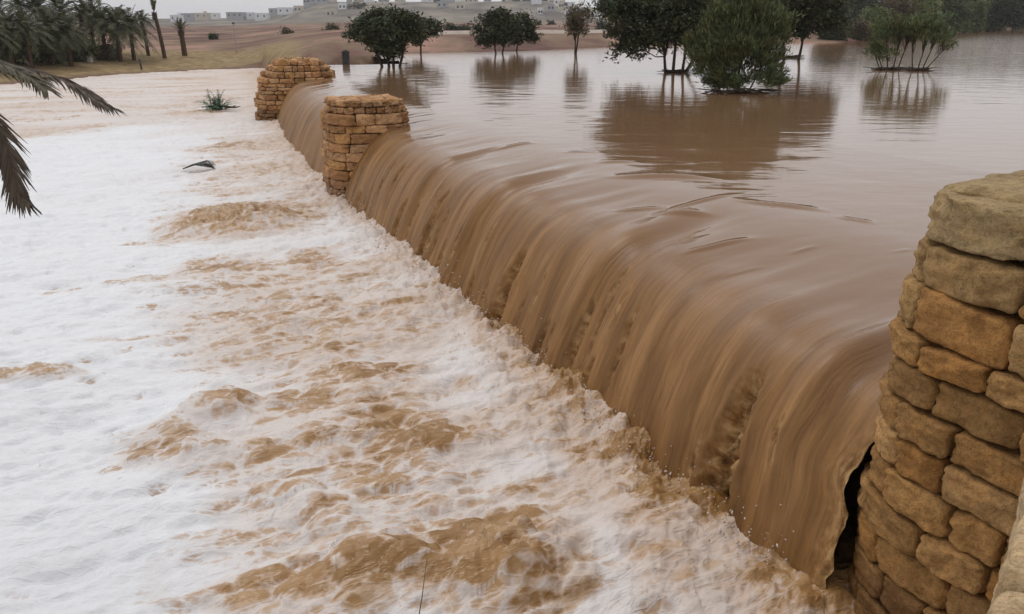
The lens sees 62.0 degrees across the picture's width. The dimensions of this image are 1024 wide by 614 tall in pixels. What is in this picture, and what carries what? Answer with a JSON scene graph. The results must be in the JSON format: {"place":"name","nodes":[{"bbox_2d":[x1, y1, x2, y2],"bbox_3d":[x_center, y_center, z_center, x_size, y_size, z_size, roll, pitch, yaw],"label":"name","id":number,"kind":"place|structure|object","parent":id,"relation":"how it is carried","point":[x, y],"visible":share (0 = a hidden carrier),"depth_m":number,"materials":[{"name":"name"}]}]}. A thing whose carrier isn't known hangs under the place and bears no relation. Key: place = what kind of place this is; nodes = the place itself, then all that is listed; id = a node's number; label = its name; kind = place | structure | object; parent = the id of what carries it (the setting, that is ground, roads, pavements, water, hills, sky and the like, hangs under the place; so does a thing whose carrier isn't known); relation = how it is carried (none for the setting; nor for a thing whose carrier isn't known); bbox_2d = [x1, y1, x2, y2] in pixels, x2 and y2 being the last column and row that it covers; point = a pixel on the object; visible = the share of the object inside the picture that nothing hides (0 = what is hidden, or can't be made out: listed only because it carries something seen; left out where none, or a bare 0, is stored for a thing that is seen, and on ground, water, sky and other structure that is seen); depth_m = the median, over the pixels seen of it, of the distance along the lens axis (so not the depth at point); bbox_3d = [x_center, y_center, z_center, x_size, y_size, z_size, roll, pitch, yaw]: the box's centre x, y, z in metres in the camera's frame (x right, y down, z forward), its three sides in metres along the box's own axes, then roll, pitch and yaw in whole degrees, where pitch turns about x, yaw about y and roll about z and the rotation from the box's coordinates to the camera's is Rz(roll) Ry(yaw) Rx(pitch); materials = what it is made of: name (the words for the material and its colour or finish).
{"place":"outdoors","nodes":[
{"label":"outdoors","id":0,"kind":"place"},
{"bbox_2d":[0,60,126,217],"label":"date palm","id":1,"kind":"object","parent":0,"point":[13,187],"visible":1,"depth_m":6.49,"materials":[{"name":"green plant"}]},
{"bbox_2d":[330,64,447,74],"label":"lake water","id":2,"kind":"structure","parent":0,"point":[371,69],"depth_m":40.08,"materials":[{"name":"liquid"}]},
{"bbox_2d":[0,68,855,613],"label":"river water","id":3,"kind":"structure","parent":0,"point":[252,372],"depth_m":8.82,"materials":[{"name":"white liquid"}]},
{"bbox_2d":[183,160,215,168],"bbox_3d":[-8.926,-4.041,24.307,0.931,0.235,0.524,-5,19,-16],"label":"drift branch","id":4,"kind":"object","parent":3,"relation":"on","point":[204,164],"visible":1,"depth_m":24.35,"materials":[{"name":"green plant"}]},
{"bbox_2d":[192,89,237,112],"bbox_3d":[-13.831,-9.755,40.088,2.168,0.981,2.088,17,25,41],"label":"stranded plant","id":5,"kind":"object","parent":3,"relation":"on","point":[216,105],"visible":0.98,"depth_m":40.14,"materials":[{"name":"green plant"}]},
{"bbox_2d":[419,560,426,613],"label":"reed","id":6,"kind":"object","parent":3,"relation":"in","point":[422,590],"visible":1,"depth_m":4.29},
{"bbox_2d":[329,186,794,574],"bbox_3d":[-1.534,-0.498,12.709,1.368,0.617,15.381,-8,20,-22],"label":"water spray","id":7,"kind":"object","parent":3,"relation":"on","point":[679,491],"visible":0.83,"depth_m":8.63,"materials":[{"name":"beige liquid"}]},
{"bbox_2d":[834,523,857,563],"bbox_3d":[2.651,1.884,6.557,0.586,0.350,0.463,0,19,0],"label":"boulder","id":8,"kind":"object","parent":3,"relation":"in","point":[844,550],"visible":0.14,"depth_m":6.41,"materials":[{"name":"stone"}]},
{"bbox_2d":[1,0,888,18],"label":"sky","id":9,"kind":"structure","parent":0,"point":[164,8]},
{"bbox_2d":[0,1,1016,83],"bbox_3d":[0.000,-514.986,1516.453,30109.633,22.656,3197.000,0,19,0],"label":"ground","id":10,"kind":"structure","parent":0,"point":[262,44],"depth_m":88.48,"materials":[{"name":"brown soil"}]},
{"bbox_2d":[0,9,29,63],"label":"date palm","id":11,"kind":"object","parent":10,"relation":"on","point":[8,24],"visible":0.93,"depth_m":64.19,"materials":[{"name":"green plant"}]},
{"bbox_2d":[0,16,29,65],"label":"date palm","id":12,"kind":"object","parent":10,"relation":"on","point":[9,47],"visible":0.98,"depth_m":62.74,"materials":[{"name":"green plant"}]},
{"bbox_2d":[0,0,30,27],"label":"date palm","id":13,"kind":"object","parent":10,"relation":"on","point":[3,4],"visible":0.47,"depth_m":76.12,"materials":[{"name":"green plant"}]},
{"bbox_2d":[0,26,34,64],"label":"orchard shrub","id":14,"kind":"object","parent":10,"relation":"on","point":[23,52],"visible":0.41,"depth_m":65.62,"materials":[{"name":"green plant"}]},
{"bbox_2d":[2,0,38,13],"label":"date palm","id":15,"kind":"object","parent":10,"relation":"on","point":[20,3],"visible":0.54,"depth_m":78.62,"materials":[{"name":"green plant"}]},
{"bbox_2d":[0,20,58,65],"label":"orchard shrub","id":16,"kind":"object","parent":10,"relation":"on","point":[41,50],"visible":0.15,"depth_m":67.57,"materials":[{"name":"green plant"}]},
{"bbox_2d":[0,6,60,68],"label":"date palm","id":17,"kind":"object","parent":10,"relation":"on","point":[34,33],"visible":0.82,"depth_m":64.78,"materials":[{"name":"green plant"}]},
{"bbox_2d":[5,0,74,28],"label":"date palm","id":18,"kind":"object","parent":10,"relation":"on","point":[32,2],"visible":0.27,"depth_m":79.44,"materials":[{"name":"green plant"}]},
{"bbox_2d":[18,2,85,65],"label":"date palm","id":19,"kind":"object","parent":10,"relation":"on","point":[49,21],"visible":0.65,"depth_m":67.61,"materials":[{"name":"green plant"}]},
{"bbox_2d":[25,26,83,63],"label":"orchard shrub","id":20,"kind":"object","parent":10,"relation":"on","point":[74,51],"visible":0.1,"depth_m":69.94,"materials":[{"name":"green plant"}]},
{"bbox_2d":[29,0,99,40],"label":"date palm","id":21,"kind":"object","parent":10,"relation":"on","point":[60,4],"visible":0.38,"depth_m":78.56,"materials":[{"name":"green plant"}]},
{"bbox_2d":[42,10,99,66],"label":"date palm","id":22,"kind":"object","parent":10,"relation":"on","point":[65,19],"visible":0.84,"depth_m":68.22,"materials":[{"name":"green plant"}]},
{"bbox_2d":[62,0,101,34],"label":"date palm","id":23,"kind":"object","parent":10,"relation":"on","point":[79,9],"visible":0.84,"depth_m":73.23,"materials":[{"name":"green plant"}]},
{"bbox_2d":[67,32,101,61],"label":"orchard shrub","id":24,"kind":"object","parent":10,"relation":"on","point":[91,51],"visible":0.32,"depth_m":72.37,"materials":[{"name":"green plant"}]},
{"bbox_2d":[86,54,92,61],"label":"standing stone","id":25,"kind":"object","parent":10,"relation":"on","point":[89,59],"visible":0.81,"depth_m":72.79,"materials":[{"name":"grey stone"}]},
{"bbox_2d":[61,0,127,44],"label":"date palm","id":26,"kind":"object","parent":10,"relation":"on","point":[86,9],"visible":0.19,"depth_m":77.70,"materials":[{"name":"green plant"}]},
{"bbox_2d":[73,0,137,59],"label":"date palm","id":27,"kind":"object","parent":10,"relation":"on","point":[96,13],"visible":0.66,"depth_m":73.67,"materials":[{"name":"green plant"}]},
{"bbox_2d":[92,42,124,60],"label":"orchard shrub","id":28,"kind":"object","parent":10,"relation":"on","point":[105,54],"visible":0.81,"depth_m":74.88,"materials":[{"name":"green plant"}]},
{"bbox_2d":[87,4,148,61],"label":"date palm","id":29,"kind":"object","parent":10,"relation":"on","point":[114,24],"visible":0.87,"depth_m":73.80,"materials":[{"name":"green plant"}]},
{"bbox_2d":[106,4,129,46],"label":"date palm","id":30,"kind":"object","parent":10,"relation":"on","point":[115,9],"visible":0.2,"depth_m":79.89,"materials":[{"name":"green plant"}]},
{"bbox_2d":[103,5,159,59],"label":"date palm","id":31,"kind":"object","parent":10,"relation":"on","point":[138,31],"visible":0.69,"depth_m":75.71,"materials":[{"name":"green plant"}]},
{"bbox_2d":[133,9,155,55],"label":"date palm","id":32,"kind":"object","parent":10,"relation":"on","point":[145,26],"visible":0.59,"depth_m":79.32,"materials":[{"name":"green plant"}]},
{"bbox_2d":[149,0,166,57],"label":"date palm","id":33,"kind":"object","parent":10,"relation":"on","point":[155,16],"visible":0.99,"depth_m":78.66,"materials":[{"name":"brown plant"}]},
{"bbox_2d":[170,13,183,21],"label":"house","id":34,"kind":"structure","parent":10,"relation":"on","point":[176,17],"depth_m":678.41,"materials":[{"name":"white paint"}]},
{"bbox_2d":[172,18,195,55],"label":"date palm","id":35,"kind":"object","parent":10,"relation":"on","point":[180,27],"visible":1,"depth_m":81.53,"materials":[{"name":"brown plant"}]},
{"bbox_2d":[181,13,194,20],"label":"house","id":36,"kind":"structure","parent":10,"relation":"on","point":[189,16],"depth_m":716.06,"materials":[{"name":"grey paint"}]},
{"bbox_2d":[195,11,210,19],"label":"house","id":37,"kind":"structure","parent":10,"relation":"on","point":[204,15],"depth_m":753.28,"materials":[{"name":"beige paint"}]},
{"bbox_2d":[208,32,218,39],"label":"scrub bush","id":38,"kind":"object","parent":10,"relation":"on","point":[213,36],"visible":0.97,"depth_m":142.68,"materials":[{"name":"green plant"}]},
{"bbox_2d":[210,13,220,18],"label":"house","id":39,"kind":"structure","parent":10,"relation":"on","point":[215,15],"depth_m":781.97,"materials":[{"name":"white paint"}]},
{"bbox_2d":[232,22,236,51],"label":"street lamp","id":40,"kind":"object","parent":10,"relation":"on","point":[233,23],"visible":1,"depth_m":85.95,"materials":[{"name":"silver metal"}]},
{"bbox_2d":[226,12,246,20],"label":"house","id":41,"kind":"structure","parent":10,"relation":"on","point":[234,16],"depth_m":733.23,"materials":[{"name":"grey paint"}]},
{"bbox_2d":[246,12,254,19],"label":"house","id":42,"kind":"structure","parent":10,"relation":"on","point":[250,15],"depth_m":753.42,"materials":[{"name":"white paint"}]},
{"bbox_2d":[254,13,269,20],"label":"house","id":43,"kind":"structure","parent":10,"relation":"on","point":[261,16],"depth_m":696.79,"materials":[{"name":"white paint"}]},
{"bbox_2d":[268,8,279,16],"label":"house","id":44,"kind":"structure","parent":10,"relation":"on","point":[273,12],"depth_m":714.55,"materials":[{"name":"grey paint"}]},
{"bbox_2d":[277,7,293,14],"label":"house","id":45,"kind":"structure","parent":10,"relation":"on","point":[284,10],"depth_m":655.30,"materials":[{"name":"white paint"}]},
{"bbox_2d":[277,26,294,33],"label":"scrub bush","id":46,"kind":"object","parent":10,"relation":"on","point":[286,30],"visible":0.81,"depth_m":142.37,"materials":[{"name":"green plant"}]},
{"bbox_2d":[293,6,303,12],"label":"house","id":47,"kind":"structure","parent":10,"relation":"on","point":[297,9],"depth_m":600.70,"materials":[{"name":"beige paint"}]},
{"bbox_2d":[303,0,311,7],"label":"house","id":48,"kind":"structure","parent":10,"relation":"on","point":[307,3],"depth_m":646.56,"materials":[{"name":"grey paint"}]},
{"bbox_2d":[312,0,328,3],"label":"house","id":49,"kind":"structure","parent":10,"relation":"on","point":[319,1],"depth_m":673.02,"materials":[{"name":"grey paint"}]},
{"bbox_2d":[321,22,340,29],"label":"scrub bush","id":50,"kind":"object","parent":10,"relation":"on","point":[331,26],"visible":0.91,"depth_m":141.93,"materials":[{"name":"green plant"}]},
{"bbox_2d":[325,9,336,14],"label":"house","id":51,"kind":"structure","parent":10,"relation":"on","point":[331,11],"depth_m":525.51,"materials":[{"name":"beige paint"}]},
{"bbox_2d":[338,3,347,8],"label":"house","id":52,"kind":"structure","parent":10,"relation":"on","point":[342,5],"depth_m":562.11,"materials":[{"name":"white paint"}]},
{"bbox_2d":[347,1,366,8],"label":"ridge tree","id":53,"kind":"object","parent":10,"relation":"on","point":[358,5],"visible":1,"depth_m":564.56,"materials":[{"name":"green plant"}]},
{"bbox_2d":[436,1,447,6],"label":"house","id":54,"kind":"structure","parent":10,"relation":"on","point":[442,3],"depth_m":580.54,"materials":[{"name":"grey paint"}]},
{"bbox_2d":[443,22,459,29],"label":"scrub bush","id":55,"kind":"object","parent":10,"relation":"on","point":[452,27],"visible":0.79,"depth_m":142.09,"materials":[{"name":"green plant"}]},
{"bbox_2d":[455,1,464,8],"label":"house","id":56,"kind":"structure","parent":10,"relation":"on","point":[461,5],"depth_m":562.13,"materials":[{"name":"beige paint"}]},
{"bbox_2d":[456,24,472,29],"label":"scrub bush","id":57,"kind":"object","parent":10,"relation":"on","point":[463,27],"visible":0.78,"depth_m":142.33,"materials":[{"name":"green plant"}]},
{"bbox_2d":[531,0,541,3],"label":"house","id":58,"kind":"structure","parent":10,"relation":"on","point":[536,1],"depth_m":599.01,"materials":[{"name":"white paint"}]},
{"bbox_2d":[537,8,542,13],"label":"house","id":59,"kind":"structure","parent":10,"relation":"on","point":[540,10],"depth_m":525.28,"materials":[{"name":"white paint"}]},
{"bbox_2d":[547,4,554,10],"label":"house","id":60,"kind":"structure","parent":10,"relation":"on","point":[550,7],"depth_m":548.13,"materials":[{"name":"grey paint"}]},
{"bbox_2d":[546,19,556,24],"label":"scrub bush","id":61,"kind":"object","parent":10,"relation":"on","point":[550,22],"visible":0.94,"depth_m":284.53,"materials":[{"name":"green plant"}]},
{"bbox_2d":[554,0,561,5],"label":"house","id":62,"kind":"structure","parent":10,"relation":"on","point":[556,2],"depth_m":598.88,"materials":[{"name":"white paint"}]},
{"bbox_2d":[558,0,564,9],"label":"house","id":63,"kind":"structure","parent":10,"relation":"on","point":[561,5],"depth_m":571.76,"materials":[{"name":"beige paint"}]},
{"bbox_2d":[565,2,574,7],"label":"house","id":64,"kind":"structure","parent":10,"relation":"on","point":[569,3],"depth_m":749.97,"materials":[{"name":"white paint"}]},
{"bbox_2d":[593,19,608,29],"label":"scrub bush","id":65,"kind":"object","parent":10,"relation":"on","point":[598,26],"visible":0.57,"depth_m":141.96,"materials":[{"name":"green plant"}]},
{"bbox_2d":[814,6,855,41],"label":"shore tree","id":66,"kind":"object","parent":10,"relation":"on","point":[844,32],"visible":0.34,"depth_m":92.27,"materials":[{"name":"green plant"}]},
{"bbox_2d":[844,442,874,524],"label":"weir wall","id":67,"kind":"structure","parent":10,"relation":"on","point":[852,487],"depth_m":6.67,"materials":[{"name":"black"}]},
{"bbox_2d":[253,57,334,120],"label":"stone pillar","id":68,"kind":"structure","parent":67,"relation":"on","point":[278,79],"depth_m":35.05,"materials":[{"name":"stone"}]},
{"bbox_2d":[319,94,408,196],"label":"stone pillar","id":69,"kind":"structure","parent":67,"relation":"on","point":[351,126],"depth_m":19.26,"materials":[{"name":"stone"}]},
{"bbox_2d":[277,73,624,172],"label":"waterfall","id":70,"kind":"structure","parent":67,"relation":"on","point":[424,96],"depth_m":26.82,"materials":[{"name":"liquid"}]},
{"bbox_2d":[345,109,991,588],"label":"waterfall","id":71,"kind":"structure","parent":67,"relation":"on","point":[717,305],"depth_m":9.61,"materials":[{"name":"liquid"}]},
{"bbox_2d":[848,170,1023,613],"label":"stone pillar","id":72,"kind":"structure","parent":67,"relation":"on","point":[941,479],"depth_m":4.98,"materials":[{"name":"stone"}]},
{"bbox_2d":[848,16,876,40],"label":"shore tree","id":73,"kind":"object","parent":10,"relation":"on","point":[861,29],"visible":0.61,"depth_m":97.65,"materials":[{"name":"green plant"}]},
{"bbox_2d":[848,0,900,17],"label":"tall tree","id":74,"kind":"object","parent":10,"relation":"on","point":[872,2],"visible":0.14,"depth_m":187.14,"materials":[{"name":"green plant"}]},
{"bbox_2d":[857,3,895,38],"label":"shore tree","id":75,"kind":"object","parent":10,"relation":"on","point":[877,12],"visible":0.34,"depth_m":106.28,"materials":[{"name":"green plant"}]},
{"bbox_2d":[879,0,922,37],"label":"shore tree","id":76,"kind":"object","parent":10,"relation":"on","point":[903,7],"visible":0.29,"depth_m":115.39,"materials":[{"name":"green plant"}]},
{"bbox_2d":[906,0,946,35],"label":"shore tree","id":77,"kind":"object","parent":10,"relation":"on","point":[926,5],"visible":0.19,"depth_m":125.96,"materials":[{"name":"green plant"}]},
{"bbox_2d":[934,0,976,34],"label":"shore tree","id":78,"kind":"object","parent":10,"relation":"on","point":[952,6],"visible":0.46,"depth_m":137.20,"materials":[{"name":"green plant"}]},
{"bbox_2d":[955,0,996,32],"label":"shore tree","id":79,"kind":"object","parent":10,"relation":"on","point":[975,24],"visible":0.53,"depth_m":165.54,"materials":[{"name":"green plant"}]},
{"bbox_2d":[984,10,1008,30],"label":"shore tree","id":80,"kind":"object","parent":10,"relation":"on","point":[996,29],"visible":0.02,"depth_m":198.68,"materials":[{"name":"green plant"}]},
{"bbox_2d":[974,0,1023,30],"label":"tall tree","id":81,"kind":"object","parent":10,"relation":"on","point":[1013,12],"visible":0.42,"depth_m":187.67,"materials":[{"name":"green plant"}]},
{"bbox_2d":[987,478,1023,613],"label":"stone abutment","id":82,"kind":"object","parent":10,"relation":"on","point":[1008,595],"visible":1,"depth_m":2.33,"materials":[{"name":"stone"}]},
{"bbox_2d":[1007,21,1023,29],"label":"shore tree","id":83,"kind":"object","parent":10,"relation":"on","point":[1017,28],"visible":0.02,"depth_m":233.56,"materials":[{"name":"green plant"}]},
{"bbox_2d":[438,29,795,33],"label":"dirt track","id":84,"kind":"structure","parent":0,"point":[537,31],"depth_m":102.67,"materials":[{"name":"beige soil"}]},
{"bbox_2d":[373,29,1023,172],"bbox_3d":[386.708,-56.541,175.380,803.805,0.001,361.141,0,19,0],"label":"lake water","id":85,"kind":"structure","parent":0,"point":[962,105],"depth_m":27.17,"materials":[{"name":"brown liquid"}]},
{"bbox_2d":[341,50,349,64],"bbox_3d":[-9.071,-13.430,46.560,0.400,1.160,0.360,0,19,0],"label":"marker post","id":86,"kind":"object","parent":85,"relation":"in","point":[345,58],"visible":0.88,"depth_m":46.37,"materials":[{"name":"grey concrete"}]},
{"bbox_2d":[341,1,433,66],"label":"acacia tree","id":87,"kind":"object","parent":85,"relation":"in","point":[388,34],"visible":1,"depth_m":41.92,"materials":[{"name":"green plant"}]},
{"bbox_2d":[411,16,448,53],"bbox_3d":[-6.473,-18.747,59.614,4.181,3.164,2.958,0,19,0],"label":"acacia tree","id":88,"kind":"object","parent":85,"relation":"on","point":[431,27],"visible":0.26,"depth_m":59.13,"materials":[{"name":"green plant"}]},
{"bbox_2d":[463,6,524,53],"bbox_3d":[-1.355,-19.089,59.674,4.558,3.790,3.222,0,19,0],"label":"acacia tree","id":89,"kind":"object","parent":85,"relation":"on","point":[500,24],"visible":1,"depth_m":58.97,"materials":[{"name":"green plant"}]},
{"bbox_2d":[510,8,543,50],"bbox_3d":[0.691,-20.789,64.805,3.167,3.746,2.770,9,20,24],"label":"acacia tree","id":90,"kind":"object","parent":85,"relation":"on","point":[529,29],"visible":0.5,"depth_m":64.34,"materials":[{"name":"green plant"}]},
{"bbox_2d":[559,0,596,53],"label":"sparse tree","id":91,"kind":"object","parent":85,"relation":"in","point":[575,20],"visible":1,"depth_m":58.97,"materials":[{"name":"green plant"}]},
{"bbox_2d":[657,69,694,72],"bbox_3d":[7.287,-10.445,37.762,1.723,0.282,1.083,0,19,0],"label":"drift debris","id":92,"kind":"object","parent":85,"relation":"on","point":[676,71],"visible":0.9,"depth_m":37.56,"materials":[{"name":"brown plant"}]},
{"bbox_2d":[585,0,780,72],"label":"acacia tree","id":93,"kind":"object","parent":85,"relation":"in","point":[669,20],"visible":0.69,"depth_m":36.47,"materials":[{"name":"green plant"}]},
{"bbox_2d":[698,88,781,93],"bbox_3d":[7.240,-6.805,26.910,2.768,0.252,1.168,0,19,0],"label":"drift debris","id":94,"kind":"object","parent":85,"relation":"on","point":[748,90],"visible":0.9,"depth_m":26.81,"materials":[{"name":"brown plant"}]},
{"bbox_2d":[680,0,803,93],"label":"bush","id":95,"kind":"object","parent":85,"relation":"in","point":[740,31],"visible":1,"depth_m":26.56,"materials":[{"name":"green plant"}]},
{"bbox_2d":[786,55,804,57],"bbox_3d":[17.313,-15.609,53.109,2.003,0.295,1.007,0,19,0],"label":"drift debris","id":96,"kind":"object","parent":85,"relation":"on","point":[792,56],"visible":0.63,"depth_m":52.90,"materials":[{"name":"brown plant"}]},
{"bbox_2d":[769,0,865,59],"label":"acacia tree","id":97,"kind":"object","parent":85,"relation":"on","point":[825,15],"visible":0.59,"depth_m":48.64,"materials":[{"name":"green plant"}]},
{"bbox_2d":[863,65,907,69],"bbox_3d":[17.408,-11.139,39.808,2.271,0.334,1.262,0,19,0],"label":"drift debris","id":98,"kind":"object","parent":85,"relation":"on","point":[888,68],"visible":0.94,"depth_m":39.53,"materials":[{"name":"brown plant"}]},
{"bbox_2d":[862,8,925,66],"bbox_3d":[17.974,-12.335,40.159,2.888,3.384,1.888,0,19,0],"label":"shrub","id":99,"kind":"object","parent":85,"relation":"on","point":[895,29],"visible":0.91,"depth_m":39.97,"materials":[{"name":"green plant"}]},
{"bbox_2d":[896,66,935,70],"bbox_3d":[18.602,-10.940,39.228,1.880,0.291,1.123,-4,19,-12],"label":"drift debris","id":100,"kind":"object","parent":85,"relation":"on","point":[910,68],"visible":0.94,"depth_m":39.04,"materials":[{"name":"brown plant"}]},
{"bbox_2d":[901,8,959,67],"bbox_3d":[19.303,-12.080,39.388,2.618,3.400,1.723,0,19,0],"label":"shrub","id":101,"kind":"object","parent":85,"relation":"on","point":[927,29],"visible":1,"depth_m":39.02,"materials":[{"name":"green plant"}]}
]}

